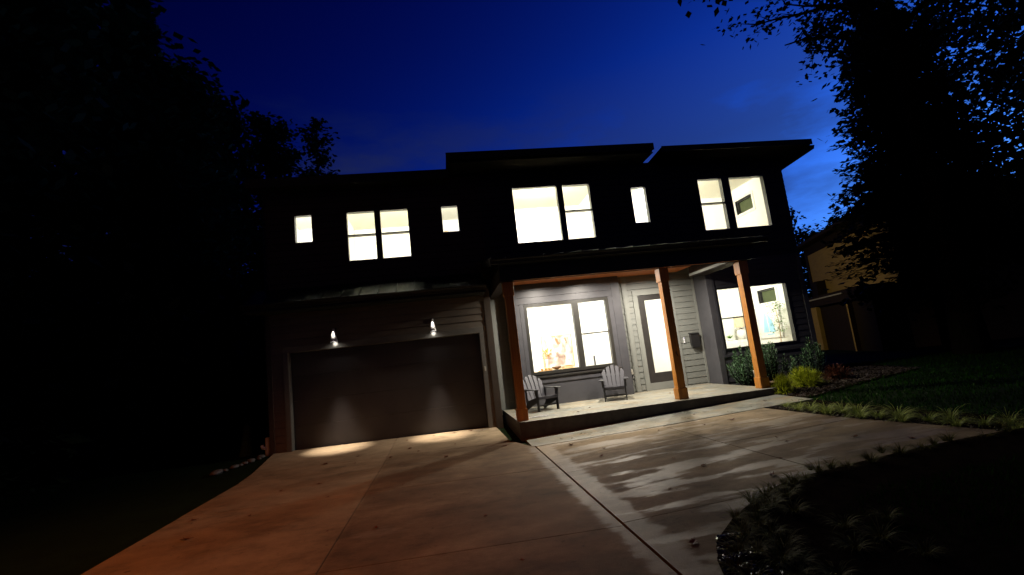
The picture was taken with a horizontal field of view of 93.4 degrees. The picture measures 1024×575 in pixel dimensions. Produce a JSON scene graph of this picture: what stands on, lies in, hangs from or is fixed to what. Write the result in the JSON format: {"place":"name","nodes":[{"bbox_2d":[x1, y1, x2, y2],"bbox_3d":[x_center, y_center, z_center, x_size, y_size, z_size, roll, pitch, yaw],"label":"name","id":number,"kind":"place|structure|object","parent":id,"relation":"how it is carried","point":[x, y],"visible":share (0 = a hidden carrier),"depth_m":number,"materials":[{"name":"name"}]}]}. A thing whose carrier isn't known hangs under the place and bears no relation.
{"place":"outdoors","nodes":[
{"label":"outdoors","id":0,"kind":"place"},
{"bbox_2d":[0,337,1023,574],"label":"ground","id":1,"kind":"structure","parent":0,"point":[83,525],"depth_m":9.25,"materials":[{"name":"plant"}]},
{"bbox_2d":[0,0,260,460],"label":"broadleaf tree","id":2,"kind":"object","parent":1,"relation":"on","point":[62,36],"visible":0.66,"depth_m":14.29,"materials":[{"name":"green plant"}]},
{"bbox_2d":[27,0,265,456],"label":"conifer tree","id":3,"kind":"object","parent":1,"relation":"on","point":[119,7],"visible":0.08,"depth_m":17.75,"materials":[{"name":"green plant"}]},
{"bbox_2d":[60,37,265,443],"bbox_3d":[-12.707,-2.102,19.035,7.902,16.430,8.912,-5,-8,-9],"label":"broadleaf tree","id":4,"kind":"object","parent":1,"relation":"on","point":[190,144],"visible":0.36,"depth_m":18.89,"materials":[{"name":"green plant"}]},
{"bbox_2d":[97,77,275,387],"bbox_3d":[-16.311,-2.405,26.901,12.041,20.102,10.688,-5,-8,-9],"label":"broadleaf tree","id":5,"kind":"object","parent":1,"relation":"on","point":[236,139],"visible":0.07,"depth_m":26.94,"materials":[{"name":"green plant"}]},
{"bbox_2d":[234,108,310,291],"bbox_3d":[-13.893,-1.684,28.689,5.840,18.652,5.216,-1,-10,-33],"label":"broadleaf tree","id":6,"kind":"object","parent":1,"relation":"on","point":[268,146],"visible":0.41,"depth_m":29.07,"materials":[{"name":"green plant"}]},
{"bbox_2d":[293,117,339,176],"bbox_3d":[-11.302,-1.488,28.359,4.117,17.587,3.694,-8,-8,13],"label":"broadleaf tree","id":7,"kind":"object","parent":1,"relation":"on","point":[315,150],"visible":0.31,"depth_m":29.18,"materials":[{"name":"green plant"}]},
{"bbox_2d":[239,139,822,455],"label":"house","id":8,"kind":"structure","parent":1,"relation":"on","point":[625,258],"depth_m":13.37,"materials":[{"name":"grey wood"}]},
{"bbox_2d":[292,213,314,244],"bbox_3d":[-5.600,-1.560,13.006,0.538,0.848,0.152,-5,-8,-9],"label":"window","id":9,"kind":"structure","parent":8,"relation":"in","point":[294,216],"depth_m":12.95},
{"bbox_2d":[330,328,337,342],"bbox_3d":[-4.567,1.212,12.372,0.184,0.382,0.248,-5,-8,-9],"label":"wall lamp","id":10,"kind":"object","parent":8,"relation":"attached to","point":[333,336],"visible":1,"depth_m":12.30,"materials":[{"name":"metal"}]},
{"bbox_2d":[344,207,412,262],"bbox_3d":[-3.650,-1.439,13.261,1.743,1.453,0.152,-5,-8,-9],"label":"window","id":11,"kind":"structure","parent":8,"relation":"in","point":[378,233],"depth_m":13.20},
{"bbox_2d":[291,334,487,449],"bbox_3d":[-3.186,2.694,12.707,4.880,2.468,0.050,-5,-8,-9],"label":"garage door","id":12,"kind":"structure","parent":8,"relation":"in","point":[398,408],"depth_m":12.66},
{"bbox_2d":[430,318,436,331],"bbox_3d":[-2.097,0.984,12.756,0.184,0.382,0.248,-5,-8,-9],"label":"wall lamp","id":13,"kind":"object","parent":8,"relation":"attached to","point":[432,327],"visible":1,"depth_m":12.67,"materials":[{"name":"metal"}]},
{"bbox_2d":[439,204,461,233],"bbox_3d":[-1.740,-1.916,13.606,0.554,0.848,0.152,-5,-8,-9],"label":"window","id":14,"kind":"structure","parent":8,"relation":"in","point":[446,205],"depth_m":13.55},
{"bbox_2d":[523,375,560,411],"bbox_3d":[0.743,2.795,12.906,0.820,0.919,1.022,-3,-9,-26],"label":"garden chair","id":15,"kind":"object","parent":8,"relation":"on","point":[532,400],"visible":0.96,"depth_m":12.96,"materials":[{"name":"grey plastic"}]},
{"bbox_2d":[510,182,597,244],"bbox_3d":[1.213,-2.150,14.059,2.409,1.735,0.152,-5,-8,-9],"label":"window","id":16,"kind":"structure","parent":8,"relation":"in","point":[562,212],"depth_m":14.06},
{"bbox_2d":[540,334,574,368],"bbox_3d":[1.711,2.388,18.057,1.170,1.200,0.060,-5,-8,-9],"label":"painting","id":17,"kind":"object","parent":8,"relation":"attached to","point":[562,354],"visible":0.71,"depth_m":18.05,"materials":[{"name":"paper"}]},
{"bbox_2d":[523,297,616,375],"bbox_3d":[1.703,1.414,14.220,2.568,2.051,0.152,-5,-8,-9],"label":"window","id":18,"kind":"structure","parent":8,"relation":"in","point":[574,303],"depth_m":14.20,"materials":[{"name":"white metal"}]},
{"bbox_2d":[598,365,628,401],"bbox_3d":[2.822,2.622,13.357,0.820,0.919,1.022,-8,-8,11],"label":"garden chair","id":19,"kind":"object","parent":8,"relation":"on","point":[618,385],"visible":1,"depth_m":13.63,"materials":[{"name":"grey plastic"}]},
{"bbox_2d":[628,185,651,224],"bbox_3d":[3.822,-2.457,14.476,0.566,1.200,0.152,-5,-8,-9],"label":"window","id":20,"kind":"structure","parent":8,"relation":"in","point":[644,187],"depth_m":14.44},
{"bbox_2d":[637,294,672,382],"bbox_3d":[4.513,1.537,14.858,0.999,2.676,0.055,-5,-8,-9],"label":"front door","id":21,"kind":"structure","parent":8,"relation":"in","point":[667,375],"depth_m":14.74,"materials":[{"name":"wood"}]},
{"bbox_2d":[688,332,700,347],"bbox_3d":[5.655,1.617,14.908,0.310,0.469,0.123,-5,-8,-9],"label":"mailbox","id":22,"kind":"object","parent":8,"relation":"attached to","point":[694,337],"visible":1,"depth_m":14.87,"materials":[{"name":"black metal"}]},
{"bbox_2d":[695,174,773,231],"bbox_3d":[6.962,-2.649,15.172,2.358,1.735,0.152,-5,-8,-9],"label":"window","id":23,"kind":"structure","parent":8,"relation":"in","point":[726,196],"depth_m":15.11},
{"bbox_2d":[726,339,747,347],"bbox_3d":[7.790,2.487,17.220,1.900,1.150,0.645,-5,-8,-9],"label":"console table","id":24,"kind":"object","parent":8,"relation":"on","point":[736,343],"visible":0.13,"depth_m":17.03,"materials":[{"name":"white paint"}]},
{"bbox_2d":[733,317,746,339],"bbox_3d":[8.232,1.476,17.367,0.420,0.779,0.420,-5,-8,-9],"label":"table lamp","id":25,"kind":"object","parent":24,"relation":"on","point":[741,332],"visible":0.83,"depth_m":17.23,"materials":[{"name":"white ceramic"}]},
{"bbox_2d":[733,190,755,218],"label":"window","id":26,"kind":"structure","parent":8,"relation":"in","point":[745,205],"depth_m":17.34,"materials":[{"name":"white metal"}]},
{"bbox_2d":[715,281,797,350],"bbox_3d":[7.387,0.845,14.664,2.406,1.880,0.152,-5,-8,-9],"label":"window","id":27,"kind":"structure","parent":8,"relation":"in","point":[784,284],"depth_m":14.71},
{"bbox_2d":[754,284,779,305],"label":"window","id":28,"kind":"structure","parent":8,"relation":"in","point":[766,293],"depth_m":16.61,"materials":[{"name":"white metal"}]},
{"bbox_2d":[754,300,784,338],"bbox_3d":[8.761,1.113,16.478,0.055,1.200,1.200,-5,-8,-9],"label":"framed picture","id":29,"kind":"object","parent":8,"relation":"attached to","point":[764,317],"visible":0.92,"depth_m":16.50,"materials":[{"name":"white paint"}]},
{"bbox_2d":[766,301,786,341],"bbox_3d":[8.655,1.548,15.565,0.591,2.323,0.905,-5,-8,-9],"label":"indoor tree","id":30,"kind":"object","parent":8,"relation":"on","point":[780,331],"visible":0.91,"depth_m":15.58,"materials":[{"name":"green plant"}]},
{"bbox_2d":[525,394,812,447],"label":"walkway","id":31,"kind":"structure","parent":1,"relation":"on","point":[771,401],"depth_m":10.60,"materials":[{"name":"concrete"}]},
{"bbox_2d":[789,206,829,297],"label":"broadleaf tree","id":32,"kind":"object","parent":1,"relation":"on","point":[803,235],"visible":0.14,"depth_m":47.67,"materials":[{"name":"green plant"}]},
{"bbox_2d":[800,212,844,293],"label":"broadleaf tree","id":33,"kind":"object","parent":1,"relation":"on","point":[817,232],"visible":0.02,"depth_m":50.63,"materials":[{"name":"green plant"}]},
{"bbox_2d":[742,363,920,397],"bbox_3d":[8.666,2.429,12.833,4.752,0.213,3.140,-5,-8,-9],"label":"bark mulch","id":34,"kind":"object","parent":1,"relation":"on","point":[884,370],"visible":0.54,"depth_m":12.54,"materials":[{"name":"wood"}]},
{"bbox_2d":[726,346,754,385],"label":"laurel shrub","id":35,"kind":"object","parent":34,"relation":"on","point":[744,378],"visible":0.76,"depth_m":13.63,"materials":[{"name":"green plant"}]},
{"bbox_2d":[761,341,786,380],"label":"laurel shrub","id":36,"kind":"object","parent":34,"relation":"on","point":[772,372],"visible":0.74,"depth_m":13.58,"materials":[{"name":"green plant"}]},
{"bbox_2d":[770,371,798,394],"bbox_3d":[6.653,2.369,11.907,0.800,0.689,0.802,-5,-8,-9],"label":"golden cypress","id":37,"kind":"object","parent":34,"relation":"on","point":[782,383],"visible":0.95,"depth_m":11.80,"materials":[{"name":"yellow plant"}]},
{"bbox_2d":[784,355,807,377],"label":"laurel shrub","id":38,"kind":"object","parent":34,"relation":"on","point":[792,364],"visible":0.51,"depth_m":13.52,"materials":[{"name":"green plant"}]},
{"bbox_2d":[787,365,830,387],"bbox_3d":[7.514,2.332,12.380,1.079,0.744,1.146,-5,-8,-9],"label":"golden cypress","id":39,"kind":"object","parent":34,"relation":"on","point":[802,376],"visible":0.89,"depth_m":12.25,"materials":[{"name":"yellow plant"}]},
{"bbox_2d":[799,337,826,374],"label":"laurel shrub","id":40,"kind":"object","parent":34,"relation":"on","point":[820,365],"visible":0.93,"depth_m":13.79,"materials":[{"name":"green plant"}]},
{"bbox_2d":[818,363,856,381],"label":"russet shrub","id":41,"kind":"object","parent":34,"relation":"on","point":[834,373],"visible":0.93,"depth_m":12.68,"materials":[{"name":"red plant"}]},
{"bbox_2d":[677,0,997,354],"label":"broadleaf tree","id":42,"kind":"object","parent":1,"relation":"on","point":[968,331],"visible":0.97,"depth_m":16.02,"materials":[{"name":"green plant"}]},
{"bbox_2d":[717,428,1023,574],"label":"island bed","id":43,"kind":"object","parent":1,"relation":"on","point":[831,493],"visible":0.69,"depth_m":4.13,"materials":[{"name":"soil"}]},
{"bbox_2d":[708,534,756,560],"bbox_3d":[1.802,2.079,3.863,0.506,0.136,0.481,-4,-9,-14],"label":"border plant","id":44,"kind":"object","parent":43,"relation":"on","point":[733,548],"visible":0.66,"depth_m":3.90,"materials":[{"name":"plant"}]},
{"bbox_2d":[707,548,758,574],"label":"border plant","id":45,"kind":"object","parent":43,"relation":"on","point":[733,569],"visible":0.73,"depth_m":3.68,"materials":[{"name":"plant"}]},
{"bbox_2d":[720,507,746,520],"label":"border plant","id":46,"kind":"object","parent":43,"relation":"on","point":[732,515],"visible":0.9,"depth_m":4.52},
{"bbox_2d":[721,517,754,530],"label":"border plant","id":47,"kind":"object","parent":43,"relation":"on","point":[740,524],"visible":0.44,"depth_m":4.27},
{"bbox_2d":[723,527,754,550],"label":"border plant","id":48,"kind":"object","parent":43,"relation":"on","point":[734,537],"visible":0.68,"depth_m":3.94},
{"bbox_2d":[723,524,764,539],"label":"border plant","id":49,"kind":"object","parent":43,"relation":"on","point":[744,536],"visible":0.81,"depth_m":4.05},
{"bbox_2d":[720,561,776,574],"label":"border plant","id":50,"kind":"object","parent":43,"relation":"on","point":[758,573],"visible":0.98,"depth_m":3.45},
{"bbox_2d":[728,488,771,504],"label":"border plant","id":51,"kind":"object","parent":43,"relation":"on","point":[749,498],"visible":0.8,"depth_m":4.89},
{"bbox_2d":[715,526,792,574],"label":"wet mulch","id":52,"kind":"object","parent":43,"relation":"on","point":[719,550],"visible":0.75,"depth_m":3.74,"materials":[{"name":"soil"}]},
{"bbox_2d":[736,498,774,517],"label":"border plant","id":53,"kind":"object","parent":43,"relation":"on","point":[756,510],"visible":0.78,"depth_m":4.44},
{"bbox_2d":[735,507,780,529],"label":"border plant","id":54,"kind":"object","parent":43,"relation":"on","point":[758,517],"visible":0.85,"depth_m":4.20,"materials":[{"name":"plant"}]},
{"bbox_2d":[737,534,781,558],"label":"border plant","id":55,"kind":"object","parent":43,"relation":"on","point":[757,550],"visible":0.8,"depth_m":3.73,"materials":[{"name":"plant"}]},
{"bbox_2d":[741,483,781,498],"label":"border plant","id":56,"kind":"object","parent":43,"relation":"on","point":[760,491],"visible":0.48,"depth_m":4.97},
{"bbox_2d":[745,495,783,511],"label":"border plant","id":57,"kind":"object","parent":43,"relation":"on","point":[764,503],"visible":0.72,"depth_m":4.55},
{"bbox_2d":[747,488,791,509],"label":"border plant","id":58,"kind":"object","parent":43,"relation":"on","point":[771,499],"visible":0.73,"depth_m":4.61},
{"bbox_2d":[759,480,787,490],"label":"border plant","id":59,"kind":"object","parent":43,"relation":"on","point":[771,487],"visible":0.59,"depth_m":5.11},
{"bbox_2d":[750,513,797,540],"bbox_3d":[2.116,1.990,3.951,0.454,0.163,0.410,-12,-10,34],"label":"border plant","id":60,"kind":"object","parent":43,"relation":"on","point":[769,526],"visible":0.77,"depth_m":3.99,"materials":[{"name":"plant"}]},
{"bbox_2d":[749,534,811,574],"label":"border plant","id":61,"kind":"object","parent":43,"relation":"on","point":[777,560],"visible":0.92,"depth_m":3.52,"materials":[{"name":"plant"}]},
{"bbox_2d":[771,475,793,485],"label":"border plant","id":62,"kind":"object","parent":43,"relation":"on","point":[781,480],"visible":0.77,"depth_m":5.21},
{"bbox_2d":[757,527,810,551],"bbox_3d":[2.111,1.955,3.770,0.466,0.148,0.469,-3,-9,-25],"label":"border plant","id":63,"kind":"object","parent":43,"relation":"on","point":[779,542],"visible":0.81,"depth_m":3.79,"materials":[{"name":"plant"}]},
{"bbox_2d":[758,536,811,568],"bbox_3d":[2.027,1.946,3.579,0.470,0.133,0.447,-2,-9,-27],"label":"border plant","id":64,"kind":"object","parent":43,"relation":"on","point":[786,547],"visible":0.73,"depth_m":3.59,"materials":[{"name":"plant"}]},
{"bbox_2d":[768,483,801,500],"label":"border plant","id":65,"kind":"object","parent":43,"relation":"on","point":[787,494],"visible":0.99,"depth_m":4.79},
{"bbox_2d":[781,480,802,491],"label":"border plant","id":66,"kind":"object","parent":43,"relation":"on","point":[793,486],"visible":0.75,"depth_m":4.95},
{"bbox_2d":[770,497,817,516],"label":"border plant","id":67,"kind":"object","parent":43,"relation":"on","point":[795,510],"visible":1,"depth_m":4.37,"materials":[{"name":"plant"}]},
{"bbox_2d":[778,469,810,485],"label":"border plant","id":68,"kind":"object","parent":43,"relation":"on","point":[794,480],"visible":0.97,"depth_m":5.12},
{"bbox_2d":[771,558,819,574],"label":"border plant","id":69,"kind":"object","parent":43,"relation":"on","point":[791,570],"visible":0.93,"depth_m":3.33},
{"bbox_2d":[784,469,815,481],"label":"border plant","id":70,"kind":"object","parent":43,"relation":"on","point":[807,476],"visible":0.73,"depth_m":5.25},
{"bbox_2d":[777,547,826,570],"bbox_3d":[2.070,1.948,3.478,0.356,0.090,0.374,-13,-10,38],"label":"border plant","id":71,"kind":"object","parent":43,"relation":"on","point":[803,559],"visible":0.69,"depth_m":3.47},
{"bbox_2d":[799,460,834,474],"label":"border plant","id":72,"kind":"object","parent":43,"relation":"on","point":[817,469],"visible":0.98,"depth_m":5.32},
{"bbox_2d":[814,456,848,471],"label":"border plant","id":73,"kind":"object","parent":43,"relation":"on","point":[831,465],"visible":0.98,"depth_m":5.35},
{"bbox_2d":[805,559,864,574],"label":"border plant","id":74,"kind":"object","parent":43,"relation":"on","point":[832,572],"visible":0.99,"depth_m":3.25,"materials":[{"name":"plant"}]},
{"bbox_2d":[820,512,866,532],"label":"border plant","id":75,"kind":"object","parent":43,"relation":"on","point":[844,524],"visible":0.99,"depth_m":3.97,"materials":[{"name":"plant"}]},
{"bbox_2d":[825,531,882,558],"bbox_3d":[2.551,1.904,3.597,0.394,0.112,0.397,-13,-10,38],"label":"border plant","id":76,"kind":"object","parent":43,"relation":"on","point":[857,546],"visible":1,"depth_m":3.61,"materials":[{"name":"plant"}]},
{"bbox_2d":[848,450,886,467],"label":"border plant","id":77,"kind":"object","parent":43,"relation":"on","point":[869,460],"visible":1,"depth_m":5.44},
{"bbox_2d":[852,518,908,549],"bbox_3d":[2.840,1.890,3.714,0.423,0.150,0.469,-6,-8,-7],"label":"border plant","id":78,"kind":"object","parent":43,"relation":"on","point":[882,536],"visible":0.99,"depth_m":3.73,"materials":[{"name":"plant"}]},
{"bbox_2d":[868,442,897,453],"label":"border plant","id":79,"kind":"object","parent":43,"relation":"on","point":[881,448],"visible":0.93,"depth_m":5.70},
{"bbox_2d":[867,502,910,522],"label":"border plant","id":80,"kind":"object","parent":43,"relation":"on","point":[890,516],"visible":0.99,"depth_m":4.02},
{"bbox_2d":[883,439,911,454],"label":"border plant","id":81,"kind":"object","parent":43,"relation":"on","point":[899,451],"visible":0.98,"depth_m":5.60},
{"bbox_2d":[897,439,944,449],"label":"border plant","id":82,"kind":"object","parent":43,"relation":"on","point":[920,444],"visible":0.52,"depth_m":5.76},
{"bbox_2d":[906,441,942,450],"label":"border plant","id":83,"kind":"object","parent":43,"relation":"on","point":[925,446],"visible":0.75,"depth_m":5.67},
{"bbox_2d":[895,532,954,566],"bbox_3d":[2.904,1.837,3.410,0.367,0.127,0.370,-3,-9,-20],"label":"border plant","id":84,"kind":"object","parent":43,"relation":"on","point":[927,552],"visible":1,"depth_m":3.42,"materials":[{"name":"plant"}]},
{"bbox_2d":[917,436,944,444],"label":"border plant","id":85,"kind":"object","parent":43,"relation":"on","point":[934,442],"visible":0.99,"depth_m":5.74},
{"bbox_2d":[936,431,961,441],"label":"border plant","id":86,"kind":"object","parent":43,"relation":"on","point":[949,438],"visible":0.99,"depth_m":5.71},
{"bbox_2d":[983,417,1018,427],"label":"border plant","id":87,"kind":"object","parent":43,"relation":"on","point":[999,424],"visible":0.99,"depth_m":5.91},
{"bbox_2d":[995,425,1022,432],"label":"border plant","id":88,"kind":"object","parent":43,"relation":"on","point":[1007,430],"visible":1,"depth_m":5.76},
{"bbox_2d":[768,400,1023,430],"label":"verge bed","id":89,"kind":"object","parent":1,"relation":"on","point":[923,413],"visible":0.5,"depth_m":7.88,"materials":[{"name":"soil"}]},
{"bbox_2d":[798,399,820,410],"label":"border plant","id":90,"kind":"object","parent":89,"relation":"on","point":[811,408],"visible":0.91,"depth_m":9.40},
{"bbox_2d":[806,401,845,414],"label":"border plant","id":91,"kind":"object","parent":89,"relation":"on","point":[823,411],"visible":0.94,"depth_m":8.82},
{"bbox_2d":[820,402,855,412],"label":"border plant","id":92,"kind":"object","parent":89,"relation":"on","point":[839,410],"visible":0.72,"depth_m":8.81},
{"bbox_2d":[834,402,878,413],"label":"border plant","id":93,"kind":"object","parent":89,"relation":"on","point":[854,409],"visible":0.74,"depth_m":8.43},
{"bbox_2d":[842,405,872,420],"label":"border plant","id":94,"kind":"object","parent":89,"relation":"on","point":[859,415],"visible":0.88,"depth_m":8.17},
{"bbox_2d":[855,406,900,420],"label":"border plant","id":95,"kind":"object","parent":89,"relation":"on","point":[880,415],"visible":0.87,"depth_m":7.94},
{"bbox_2d":[871,404,923,417],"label":"border plant","id":96,"kind":"object","parent":89,"relation":"on","point":[895,412],"visible":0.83,"depth_m":7.84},
{"bbox_2d":[876,411,924,421],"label":"border plant","id":97,"kind":"object","parent":89,"relation":"on","point":[900,419],"visible":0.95,"depth_m":7.47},
{"bbox_2d":[910,408,945,425],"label":"border plant","id":98,"kind":"object","parent":89,"relation":"on","point":[927,419],"visible":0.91,"depth_m":7.29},
{"bbox_2d":[926,404,972,421],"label":"border plant","id":99,"kind":"object","parent":89,"relation":"on","point":[949,413],"visible":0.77,"depth_m":7.18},
{"bbox_2d":[932,416,981,426],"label":"border plant","id":100,"kind":"object","parent":89,"relation":"on","point":[955,423],"visible":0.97,"depth_m":6.80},
{"bbox_2d":[959,413,999,426],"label":"border plant","id":101,"kind":"object","parent":89,"relation":"on","point":[983,423],"visible":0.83,"depth_m":6.64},
{"bbox_2d":[978,407,1023,427],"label":"border plant","id":102,"kind":"object","parent":89,"relation":"on","point":[1009,419],"visible":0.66,"depth_m":6.55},
{"bbox_2d":[1003,417,1023,428],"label":"border plant","id":103,"kind":"object","parent":89,"relation":"on","point":[1016,426],"visible":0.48,"depth_m":6.25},
{"bbox_2d":[797,177,1023,350],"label":"neighbour house","id":104,"kind":"structure","parent":1,"relation":"on","point":[837,326],"depth_m":21.79,"materials":[{"name":"yellow"}]},
{"bbox_2d":[812,4,1023,320],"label":"broadleaf tree","id":105,"kind":"object","parent":1,"relation":"on","point":[901,288],"visible":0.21,"depth_m":19.30,"materials":[{"name":"green plant"}]},
{"bbox_2d":[825,0,1023,349],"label":"conifer tree","id":106,"kind":"object","parent":1,"relation":"on","point":[882,99],"visible":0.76,"depth_m":18.05,"materials":[{"name":"green plant"}]},
{"bbox_2d":[827,0,1023,212],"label":"broadleaf tree","id":107,"kind":"object","parent":1,"relation":"on","point":[943,13],"visible":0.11,"depth_m":22.40,"materials":[{"name":"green plant"}]},
{"bbox_2d":[893,0,1023,285],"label":"broadleaf tree","id":108,"kind":"object","parent":1,"relation":"on","point":[1009,58],"visible":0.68,"depth_m":17.82,"materials":[{"name":"green plant"}]},
{"bbox_2d":[961,0,1023,260],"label":"broadleaf tree","id":109,"kind":"object","parent":1,"relation":"on","point":[1003,170],"visible":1,"depth_m":14.72,"materials":[{"name":"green plant"}]},
{"bbox_2d":[4,0,1023,304],"label":"sky","id":110,"kind":"structure","parent":0,"point":[403,85],"materials":[{"name":"blue"}]},
{"bbox_2d":[81,408,1002,574],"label":"driveway","id":111,"kind":"structure","parent":0,"point":[584,507],"depth_m":6.23,"materials":[{"name":"concrete"}]},
{"bbox_2d":[542,347,551,369],"bbox_3d":[1.131,2.372,16.083,0.501,0.752,0.591,-10,-9,20],"label":"flower vase","id":112,"kind":"object","parent":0,"point":[546,359],"visible":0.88,"depth_m":16.03,"materials":[{"name":"white plant"}]},
{"bbox_2d":[792,346,1023,418],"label":"lawn","id":113,"kind":"structure","parent":0,"point":[942,354],"depth_m":10.59,"materials":[{"name":"plant"}]},
{"bbox_2d":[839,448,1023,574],"bbox_3d":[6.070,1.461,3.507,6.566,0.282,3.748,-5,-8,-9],"label":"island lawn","id":114,"kind":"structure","parent":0,"point":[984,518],"depth_m":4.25,"materials":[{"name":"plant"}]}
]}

